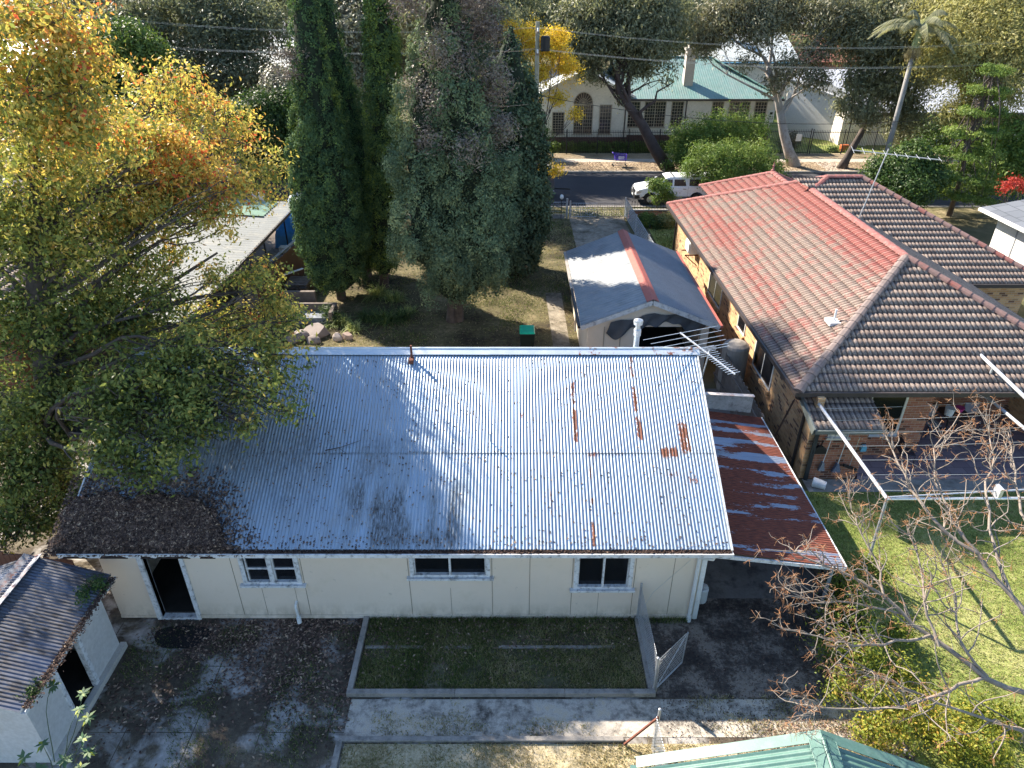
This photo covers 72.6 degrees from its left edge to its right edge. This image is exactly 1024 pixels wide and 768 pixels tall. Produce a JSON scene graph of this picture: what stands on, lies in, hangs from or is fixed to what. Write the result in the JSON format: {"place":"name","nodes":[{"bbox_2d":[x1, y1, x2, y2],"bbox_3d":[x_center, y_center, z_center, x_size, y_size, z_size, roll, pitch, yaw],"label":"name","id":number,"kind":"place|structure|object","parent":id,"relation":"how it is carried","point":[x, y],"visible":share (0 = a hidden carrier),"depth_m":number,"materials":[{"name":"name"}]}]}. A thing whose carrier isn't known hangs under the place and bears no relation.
{"place":"outdoors","nodes":[
{"label":"outdoors","id":0,"kind":"place"},
{"bbox_2d":[0,181,149,388],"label":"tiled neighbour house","id":1,"kind":"structure","parent":0,"point":[9,290],"depth_m":25.39,"materials":[{"name":"brick"}]},
{"bbox_2d":[0,231,278,414],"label":"neighbour yard","id":2,"kind":"structure","parent":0,"point":[269,243],"depth_m":32.67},
{"bbox_2d":[57,196,299,325],"bbox_3d":[-14.223,-4.959,31.362,5.655,3.020,15.200,0,30,0],"label":"metal awning","id":3,"kind":"object","parent":2,"relation":"on","point":[255,233],"visible":0.27,"depth_m":31.31,"materials":[{"name":"white metal"}]},
{"bbox_2d":[275,213,302,247],"bbox_3d":[-11.950,-8.898,39.367,2.500,1.774,2.200,0,30,0],"label":"tarpaulin","id":4,"kind":"object","parent":2,"relation":"on","point":[280,237],"visible":0.21,"depth_m":38.57,"materials":[{"name":"blue plastic"}]},
{"bbox_2d":[0,39,350,150],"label":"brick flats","id":5,"kind":"structure","parent":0,"point":[163,84],"depth_m":59.03,"materials":[{"name":"brick"}]},
{"bbox_2d":[245,218,578,346],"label":"back yard","id":6,"kind":"structure","parent":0,"point":[455,330],"depth_m":31.28,"materials":[{"name":"green plant"}]},
{"bbox_2d":[255,245,307,316],"bbox_3d":[-10.827,-5.249,33.106,0.086,1.767,5.930,3,30,5],"label":"sheet fence","id":7,"kind":"object","parent":6,"relation":"on","point":[290,257],"visible":0.35,"depth_m":33.22,"materials":[{"name":"metal"}]},
{"bbox_2d":[282,0,372,300],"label":"cypress tree","id":8,"kind":"object","parent":6,"relation":"on","point":[333,238],"visible":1,"depth_m":28.90,"materials":[{"name":"green plant"}]},
{"bbox_2d":[315,0,373,276],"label":"cypress tree","id":9,"kind":"object","parent":6,"relation":"on","point":[350,93],"visible":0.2,"depth_m":30.33,"materials":[{"name":"green plant"}]},
{"bbox_2d":[358,0,404,289],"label":"cypress tree","id":10,"kind":"object","parent":6,"relation":"on","point":[381,55],"visible":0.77,"depth_m":29.40,"materials":[{"name":"green plant"}]},
{"bbox_2d":[377,0,529,322],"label":"juniper tree","id":11,"kind":"object","parent":6,"relation":"on","point":[454,175],"visible":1,"depth_m":26.05,"materials":[{"name":"green plant"}]},
{"bbox_2d":[484,25,556,277],"bbox_3d":[0.027,-10.677,33.297,4.204,11.660,4.309,0,30,0],"label":"conifer tree","id":12,"kind":"object","parent":6,"relation":"on","point":[533,197],"visible":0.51,"depth_m":32.28,"materials":[{"name":"green plant"}]},
{"bbox_2d":[0,423,914,767],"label":"yard","id":13,"kind":"structure","parent":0,"point":[238,733],"depth_m":14.37,"materials":[{"name":"concrete"}]},
{"bbox_2d":[17,679,96,767],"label":"young plant","id":14,"kind":"object","parent":13,"relation":"on","point":[83,738],"visible":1,"depth_m":12.34,"materials":[{"name":"green plant"}]},
{"bbox_2d":[0,553,127,764],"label":"outhouse shed","id":15,"kind":"structure","parent":13,"relation":"on","point":[40,616],"depth_m":13.70,"materials":[{"name":"metal"}]},
{"bbox_2d":[13,571,110,702],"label":"gutter weeds","id":16,"kind":"object","parent":15,"relation":"on","point":[92,585],"visible":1,"depth_m":14.29,"materials":[{"name":"green plant"}]},
{"bbox_2d":[21,577,115,709],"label":"gutter litter","id":17,"kind":"object","parent":15,"relation":"in","point":[66,646],"visible":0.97,"depth_m":13.35,"materials":[{"name":"brown plant"}]},
{"bbox_2d":[0,0,327,553],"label":"autumn tree","id":18,"kind":"object","parent":13,"relation":"on","point":[142,150],"visible":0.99,"depth_m":16.14,"materials":[{"name":"yellow plant"}]},
{"bbox_2d":[154,625,210,647],"bbox_3d":[-7.550,5.770,15.912,1.282,0.018,0.634,0,30,0],"label":"door mat","id":19,"kind":"object","parent":13,"relation":"on","point":[175,643],"depth_m":15.91,"materials":[{"name":"rubber"}]},
{"bbox_2d":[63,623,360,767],"bbox_3d":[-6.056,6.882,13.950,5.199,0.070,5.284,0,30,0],"label":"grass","id":20,"kind":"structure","parent":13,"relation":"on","point":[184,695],"depth_m":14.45,"materials":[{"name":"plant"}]},
{"bbox_2d":[71,618,369,767],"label":"leaf litter","id":21,"kind":"object","parent":13,"relation":"on","point":[258,644],"visible":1,"depth_m":15.32,"materials":[{"name":"brown plant"}]},
{"bbox_2d":[347,616,369,688],"bbox_3d":[-3.400,5.955,15.488,0.120,0.125,1.940,0,30,0],"label":"garden edging","id":22,"kind":"object","parent":13,"relation":"on","point":[357,657],"visible":0.92,"depth_m":15.38,"materials":[{"name":"concrete"}]},
{"bbox_2d":[56,318,733,623],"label":"fibro cottage","id":23,"kind":"structure","parent":13,"relation":"on","point":[298,587],"depth_m":16.02,"materials":[{"name":"paint"}]},
{"bbox_2d":[49,493,234,558],"bbox_3d":[-7.700,2.601,15.618,4.600,1.210,2.420,0,30,0],"label":"porch roof","id":24,"kind":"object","parent":23,"relation":"on","point":[57,549],"visible":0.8,"depth_m":14.87,"materials":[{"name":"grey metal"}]},
{"bbox_2d":[42,466,259,557],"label":"leaf litter","id":25,"kind":"object","parent":24,"relation":"on","point":[169,516],"visible":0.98,"depth_m":15.13,"materials":[{"name":"brown plant"}]},
{"bbox_2d":[237,558,306,587],"bbox_3d":[-5.400,4.156,15.586,1.480,0.925,0.200,0,30,0],"label":"window","id":26,"kind":"structure","parent":23,"relation":"in","point":[259,572],"depth_m":15.67,"materials":[{"name":"paint"}]},
{"bbox_2d":[84,358,727,548],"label":"leaf litter","id":27,"kind":"object","parent":23,"relation":"on","point":[89,481],"visible":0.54,"depth_m":15.69,"materials":[{"name":"brown plant"}]},
{"bbox_2d":[407,558,493,580],"bbox_3d":[-1.385,4.001,15.496,1.950,0.845,0.200,0,30,0],"label":"window","id":28,"kind":"structure","parent":23,"relation":"in","point":[421,569],"depth_m":15.61,"materials":[{"name":"paint"}]},
{"bbox_2d":[270,551,730,553],"bbox_3d":[-2.495,3.648,14.934,14.370,0.060,0.105,0,30,0],"label":"gutter sludge","id":29,"kind":"object","parent":23,"relation":"on","point":[510,551],"visible":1,"depth_m":14.94,"materials":[{"name":"brown soil"}]},
{"bbox_2d":[57,548,731,554],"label":"gutter litter","id":30,"kind":"object","parent":29,"relation":"on","point":[514,551],"visible":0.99,"depth_m":14.90,"materials":[{"name":"brown plant"}]},
{"bbox_2d":[569,558,634,592],"bbox_3d":[2.050,4.161,15.589,1.480,1.215,0.200,0,30,0],"label":"window","id":31,"kind":"structure","parent":23,"relation":"in","point":[591,575],"depth_m":15.73,"materials":[{"name":"paint"}]},
{"bbox_2d":[644,326,739,377],"bbox_3d":[4.360,0.240,17.822,2.116,2.866,2.516,0,30,0],"label":"tv antenna","id":32,"kind":"object","parent":23,"relation":"attached to","point":[711,356],"visible":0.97,"depth_m":17.17,"materials":[{"name":"metal"}]},
{"bbox_2d":[365,645,614,648],"bbox_3d":[-0.500,5.910,15.635,5.600,0.055,0.080,0,30,0],"label":"garden edging","id":33,"kind":"object","parent":13,"relation":"on","point":[519,647],"visible":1,"depth_m":15.62,"materials":[{"name":"concrete"}]},
{"bbox_2d":[346,689,655,696],"bbox_3d":[-0.230,6.470,14.598,6.460,0.130,0.125,0,30,0],"label":"garden edging","id":34,"kind":"object","parent":13,"relation":"on","point":[500,692],"visible":1,"depth_m":14.55,"materials":[{"name":"concrete"}]},
{"bbox_2d":[634,616,656,691],"bbox_3d":[2.955,5.953,15.486,0.190,0.130,1.940,0,30,0],"label":"garden edging","id":35,"kind":"object","parent":13,"relation":"on","point":[648,679],"visible":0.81,"depth_m":15.35,"materials":[{"name":"concrete"}]},
{"bbox_2d":[636,583,659,688],"bbox_3d":[2.945,5.488,15.192,0.060,1.230,1.921,-1,30,-1],"label":"fence","id":36,"kind":"object","parent":35,"relation":"on","point":[639,608],"visible":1,"depth_m":15.12,"materials":[{"name":"metal"}]},
{"bbox_2d":[655,632,688,687],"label":"gate","id":37,"kind":"structure","parent":36,"relation":"attached to","point":[657,684],"depth_m":14.74,"materials":[{"name":"metal"}]},
{"bbox_2d":[6,159,970,161],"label":"footpath","id":38,"kind":"structure","parent":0,"point":[653,160],"depth_m":57.01,"materials":[{"name":"grey concrete"}]},
{"bbox_2d":[4,153,991,170],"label":"verge","id":39,"kind":"structure","parent":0,"point":[649,156],"depth_m":57.67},
{"bbox_2d":[29,0,293,134],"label":"gum tree","id":40,"kind":"object","parent":39,"relation":"on","point":[207,15],"visible":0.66,"depth_m":51.75,"materials":[{"name":"green plant"}]},
{"bbox_2d":[333,0,420,147],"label":"silver tree","id":41,"kind":"object","parent":39,"relation":"on","point":[351,15],"visible":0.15,"depth_m":43.90,"materials":[{"name":"green plant"}]},
{"bbox_2d":[482,0,551,42],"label":"gum tree","id":42,"kind":"object","parent":39,"relation":"on","point":[529,2],"visible":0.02,"depth_m":53.51,"materials":[{"name":"green plant"}]},
{"bbox_2d":[197,161,866,170],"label":"leaf litter","id":43,"kind":"object","parent":39,"relation":"on","point":[636,164],"visible":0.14,"depth_m":55.15,"materials":[{"name":"brown plant"}]},
{"bbox_2d":[540,0,701,171],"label":"leaning gum tree","id":44,"kind":"object","parent":39,"relation":"on","point":[649,21],"visible":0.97,"depth_m":50.34,"materials":[{"name":"green plant"}]},
{"bbox_2d":[545,129,752,153],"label":"steel picket fence","id":45,"kind":"object","parent":39,"relation":"on","point":[608,132],"visible":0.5,"depth_m":58.50,"materials":[{"name":"black metal"}]},
{"bbox_2d":[660,100,774,172],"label":"bushy tree","id":46,"kind":"object","parent":39,"relation":"on","point":[714,129],"visible":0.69,"depth_m":52.15,"materials":[{"name":"green plant"}]},
{"bbox_2d":[677,0,881,166],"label":"gum tree","id":47,"kind":"object","parent":39,"relation":"on","point":[764,21],"visible":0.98,"depth_m":51.07,"materials":[{"name":"green plant"}]},
{"bbox_2d":[809,129,909,153],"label":"steel picket fence","id":48,"kind":"object","parent":39,"relation":"on","point":[845,132],"visible":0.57,"depth_m":58.55,"materials":[{"name":"metal"}]},
{"bbox_2d":[806,0,959,168],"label":"gum tree","id":49,"kind":"object","parent":39,"relation":"on","point":[877,86],"visible":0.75,"depth_m":51.06,"materials":[{"name":"green plant"}]},
{"bbox_2d":[867,9,971,151],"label":"palm tree","id":50,"kind":"object","parent":39,"relation":"on","point":[929,23],"visible":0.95,"depth_m":44.77,"materials":[{"name":"green plant"}]},
{"bbox_2d":[904,114,964,158],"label":"shrub","id":51,"kind":"object","parent":39,"relation":"on","point":[938,139],"visible":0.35,"depth_m":56.52,"materials":[{"name":"green plant"}]},
{"bbox_2d":[892,0,1023,163],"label":"wattle tree","id":52,"kind":"object","parent":39,"relation":"on","point":[999,24],"visible":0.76,"depth_m":44.93,"materials":[{"name":"green plant"}]},
{"bbox_2d":[354,616,646,689],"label":"grass","id":53,"kind":"structure","parent":0,"point":[375,684],"depth_m":15.37,"materials":[{"name":"green plant"}]},
{"bbox_2d":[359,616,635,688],"bbox_3d":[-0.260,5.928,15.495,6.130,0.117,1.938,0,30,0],"label":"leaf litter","id":54,"kind":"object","parent":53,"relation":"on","point":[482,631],"visible":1,"depth_m":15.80,"materials":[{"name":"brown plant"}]},
{"bbox_2d":[370,613,687,626],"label":"grass","id":55,"kind":"structure","parent":53,"relation":"on","point":[590,617],"depth_m":16.24,"materials":[{"name":"green plant"}]},
{"bbox_2d":[0,173,1023,205],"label":"road","id":56,"kind":"structure","parent":0,"point":[603,189],"depth_m":49.74,"materials":[{"name":"grey asphalt"}]},
{"bbox_2d":[221,80,296,198],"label":"round tree","id":57,"kind":"object","parent":56,"relation":"on","point":[274,109],"visible":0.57,"depth_m":45.73,"materials":[{"name":"green plant"}]},
{"bbox_2d":[361,0,540,84],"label":"gum tree","id":58,"kind":"object","parent":56,"relation":"on","point":[409,27],"visible":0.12,"depth_m":42.37,"materials":[{"name":"green plant"}]},
{"bbox_2d":[631,169,707,204],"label":"parked ute","id":59,"kind":"object","parent":56,"relation":"on","point":[687,188],"visible":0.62,"depth_m":45.88,"materials":[{"name":"white metal"}]},
{"bbox_2d":[0,0,1023,740],"bbox_3d":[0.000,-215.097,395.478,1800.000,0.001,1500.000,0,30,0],"label":"ground","id":60,"kind":"structure","parent":0,"point":[980,228],"depth_m":41.02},
{"bbox_2d":[247,61,294,182],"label":"silver tree","id":61,"kind":"object","parent":60,"relation":"on","point":[276,83],"visible":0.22,"depth_m":47.37,"materials":[{"name":"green plant"}]},
{"bbox_2d":[254,42,311,82],"bbox_3d":[-8.860,-12.591,27.334,2.272,1.602,1.530,0,30,0],"label":"tree","id":62,"kind":"object","parent":60,"relation":"on","point":[287,76],"visible":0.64,"depth_m":27.22,"materials":[{"name":"grey plant"}]},
{"bbox_2d":[624,197,653,242],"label":"slatted fence","id":63,"kind":"object","parent":60,"relation":"on","point":[631,218],"visible":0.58,"depth_m":40.39,"materials":[{"name":"metal"}]},
{"bbox_2d":[564,229,722,372],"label":"garage","id":64,"kind":"structure","parent":60,"relation":"on","point":[622,274],"depth_m":26.95,"materials":[{"name":"metal"}]},
{"bbox_2d":[606,313,705,339],"bbox_3d":[5.200,-2.054,25.110,3.600,1.031,0.140,0,30,0],"label":"tarpaulin","id":65,"kind":"object","parent":64,"relation":"hanging from","point":[618,329],"visible":0.84,"depth_m":25.07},
{"bbox_2d":[716,339,749,390],"bbox_3d":[7.950,-0.673,25.063,0.920,1.950,0.920,0,30,0],"label":"water tank","id":66,"kind":"object","parent":60,"relation":"on","point":[737,351],"visible":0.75,"depth_m":24.52,"materials":[{"name":"grey metal"}]},
{"bbox_2d":[666,162,1023,480],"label":"brick house","id":67,"kind":"structure","parent":60,"relation":"on","point":[817,289],"depth_m":22.88,"materials":[{"name":"tile"}]},
{"bbox_2d":[705,272,722,312],"bbox_3d":[8.580,-4.148,29.462,0.120,1.570,2.100,0,30,0],"label":"window","id":68,"kind":"structure","parent":67,"relation":"in","point":[714,292],"depth_m":29.61,"materials":[{"name":"white glass"}]},
{"bbox_2d":[749,341,774,394],"bbox_3d":[8.580,-0.788,23.839,0.120,1.520,2.000,0,30,0],"label":"window","id":69,"kind":"structure","parent":67,"relation":"in","point":[762,368],"depth_m":23.96,"materials":[{"name":"glass"}]},
{"bbox_2d":[868,397,908,436],"bbox_3d":[11.250,0.875,21.006,1.320,1.685,0.110,0,30,0],"label":"window","id":70,"kind":"structure","parent":67,"relation":"in","point":[894,405],"depth_m":20.98,"materials":[{"name":"glass"}]},
{"bbox_2d":[856,134,965,208],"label":"bush","id":71,"kind":"object","parent":60,"relation":"on","point":[913,180],"visible":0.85,"depth_m":41.04,"materials":[{"name":"green plant"}]},
{"bbox_2d":[546,293,569,346],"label":"garden path","id":72,"kind":"structure","parent":0,"point":[560,336],"depth_m":30.63,"materials":[{"name":"concrete"}]},
{"bbox_2d":[568,207,629,246],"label":"driveway","id":73,"kind":"structure","parent":0,"point":[589,229],"depth_m":42.23,"materials":[{"name":"concrete"}]},
{"bbox_2d":[343,699,888,736],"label":"concrete path","id":74,"kind":"structure","parent":0,"point":[612,717],"depth_m":14.20,"materials":[{"name":"grey concrete"}]},
{"bbox_2d":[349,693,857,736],"bbox_3d":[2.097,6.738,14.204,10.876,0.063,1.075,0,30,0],"label":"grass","id":75,"kind":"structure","parent":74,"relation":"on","point":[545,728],"depth_m":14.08,"materials":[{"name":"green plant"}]},
{"bbox_2d":[339,741,905,767],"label":"dry lawn","id":76,"kind":"structure","parent":0,"point":[551,748],"depth_m":13.49,"materials":[{"name":"beige plant"}]},
{"bbox_2d":[330,736,623,767],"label":"garden edging","id":77,"kind":"object","parent":76,"relation":"on","point":[470,739],"visible":1,"depth_m":13.71,"materials":[{"name":"concrete"}]},
{"bbox_2d":[630,729,929,767],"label":"teal shed","id":78,"kind":"structure","parent":76,"relation":"on","point":[824,751],"depth_m":11.02,"materials":[{"name":"paint"}]},
{"bbox_2d":[759,718,916,767],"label":"leaf litter","id":79,"kind":"object","parent":76,"relation":"on","point":[846,728],"visible":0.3,"depth_m":13.94,"materials":[{"name":"brown plant"}]},
{"bbox_2d":[539,45,784,148],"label":"school building","id":80,"kind":"structure","parent":0,"point":[700,88],"depth_m":60.44,"materials":[{"name":"green metal"}]},
{"bbox_2d":[572,104,592,134],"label":"window","id":81,"kind":"structure","parent":80,"relation":"in","point":[585,124],"depth_m":60.31,"materials":[{"name":"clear glass"}]},
{"bbox_2d":[644,101,666,127],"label":"window","id":82,"kind":"structure","parent":80,"relation":"in","point":[653,120],"depth_m":60.70,"materials":[{"name":"clear glass"}]},
{"bbox_2d":[401,78,937,152],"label":"school lawn","id":83,"kind":"structure","parent":0,"point":[775,127],"depth_m":62.21,"materials":[{"name":"green plant"}]},
{"bbox_2d":[519,0,582,69],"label":"gum tree","id":84,"kind":"object","parent":83,"relation":"on","point":[542,19],"visible":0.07,"depth_m":65.67,"materials":[{"name":"green plant"}]},
{"bbox_2d":[549,139,750,152],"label":"hedge","id":85,"kind":"object","parent":83,"relation":"on","point":[595,145],"visible":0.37,"depth_m":59.80,"materials":[{"name":"green plant"}]},
{"bbox_2d":[679,33,796,110],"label":"school hall","id":86,"kind":"structure","parent":83,"relation":"on","point":[731,55],"depth_m":77.23,"materials":[{"name":"metal"}]},
{"bbox_2d":[406,207,992,217],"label":"verge","id":87,"kind":"structure","parent":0,"point":[959,212],"depth_m":44.78,"materials":[{"name":"green plant"}]},
{"bbox_2d":[65,10,183,121],"bbox_3d":[-22.544,-15.731,41.674,7.207,11.630,5.494,0,30,0],"label":"leafy tree","id":88,"kind":"object","parent":87,"relation":"on","point":[146,43],"visible":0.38,"depth_m":39.24,"materials":[{"name":"green plant"}]},
{"bbox_2d":[495,12,586,178],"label":"yellow tree","id":89,"kind":"object","parent":87,"relation":"on","point":[556,36],"visible":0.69,"depth_m":42.62,"materials":[{"name":"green plant"}]},
{"bbox_2d":[534,21,549,164],"bbox_3d":[1.726,-15.715,42.110,0.888,11.000,2.200,0,30,0],"label":"power pole","id":90,"kind":"object","parent":87,"relation":"on","point":[545,43],"visible":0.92,"depth_m":39.68,"materials":[{"name":"white paint"}]},
{"bbox_2d":[641,176,678,208],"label":"street tree","id":91,"kind":"object","parent":87,"relation":"on","point":[660,186],"visible":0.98,"depth_m":43.79,"materials":[{"name":"green plant"}]},
{"bbox_2d":[673,130,798,195],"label":"bushy tree","id":92,"kind":"object","parent":87,"relation":"on","point":[716,163],"visible":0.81,"depth_m":44.33,"materials":[{"name":"green plant"}]},
{"bbox_2d":[932,61,1017,216],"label":"pine tree","id":93,"kind":"object","parent":87,"relation":"on","point":[966,133],"visible":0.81,"depth_m":41.35,"materials":[{"name":"green plant"}]},
{"bbox_2d":[958,110,1023,202],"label":"tree","id":94,"kind":"object","parent":87,"relation":"on","point":[1012,161],"visible":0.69,"depth_m":44.55,"materials":[{"name":"green plant"}]},
{"bbox_2d":[644,598,872,697],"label":"side driveway","id":95,"kind":"structure","parent":0,"point":[756,645],"depth_m":15.58,"materials":[{"name":"concrete"}]},
{"bbox_2d":[647,600,895,742],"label":"leaf litter","id":96,"kind":"object","parent":95,"relation":"on","point":[790,679],"visible":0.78,"depth_m":15.10,"materials":[{"name":"brown plant"}]},
{"bbox_2d":[813,568,875,666],"bbox_3d":[7.663,4.911,16.511,0.086,0.901,3.600,0,30,0],"label":"paling fence","id":97,"kind":"object","parent":95,"relation":"on","point":[822,571],"visible":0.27,"depth_m":16.23,"materials":[{"name":"wood"}]},
{"bbox_2d":[704,389,826,597],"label":"carport slab","id":98,"kind":"structure","parent":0,"point":[725,578],"depth_m":17.44,"materials":[{"name":"grey concrete"}]},
{"bbox_2d":[713,345,764,418],"bbox_3d":[7.558,0.404,23.549,0.086,1.610,4.900,0,30,-1],"label":"paling fence","id":99,"kind":"object","parent":98,"relation":"on","point":[731,383],"visible":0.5,"depth_m":23.90,"materials":[{"name":"grey wood"}]},
{"bbox_2d":[705,392,846,611],"bbox_3d":[5.844,2.865,18.392,3.221,2.545,6.290,0,30,0],"label":"carport","id":100,"kind":"object","parent":98,"relation":"on","point":[764,494],"visible":0.6,"depth_m":17.36,"materials":[{"name":"metal"}]},
{"bbox_2d":[784,69,1023,145],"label":"white hall","id":101,"kind":"structure","parent":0,"point":[805,115],"depth_m":63.98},
{"bbox_2d":[802,479,1023,491],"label":"dark path","id":102,"kind":"structure","parent":0,"point":[832,485],"depth_m":20.66,"materials":[{"name":"concrete"}]},
{"bbox_2d":[805,491,1023,767],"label":"side lawn","id":103,"kind":"structure","parent":0,"point":[999,623],"depth_m":17.07,"materials":[{"name":"green plant"}]},
{"bbox_2d":[744,386,1023,765],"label":"bare tree","id":104,"kind":"object","parent":103,"relation":"on","point":[977,669],"visible":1,"depth_m":12.12,"materials":[{"name":"brown plant"}]},
{"bbox_2d":[794,546,1023,767],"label":"boundary hedge","id":105,"kind":"object","parent":103,"relation":"on","point":[985,750],"visible":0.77,"depth_m":13.88,"materials":[{"name":"green plant"}]},
{"bbox_2d":[815,354,1023,575],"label":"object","id":106,"kind":"object","parent":103,"relation":"on","point":[997,493],"visible":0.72,"depth_m":17.17,"materials":[{"name":"metal"}]},
{"bbox_2d":[856,413,1023,478],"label":"patio","id":107,"kind":"structure","parent":0,"point":[878,465],"depth_m":21.76,"materials":[{"name":"grey concrete"}]},
{"bbox_2d":[978,200,1023,264],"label":"white neighbour house","id":108,"kind":"structure","parent":0,"point":[1008,238],"depth_m":34.06,"materials":[{"name":"white metal"}]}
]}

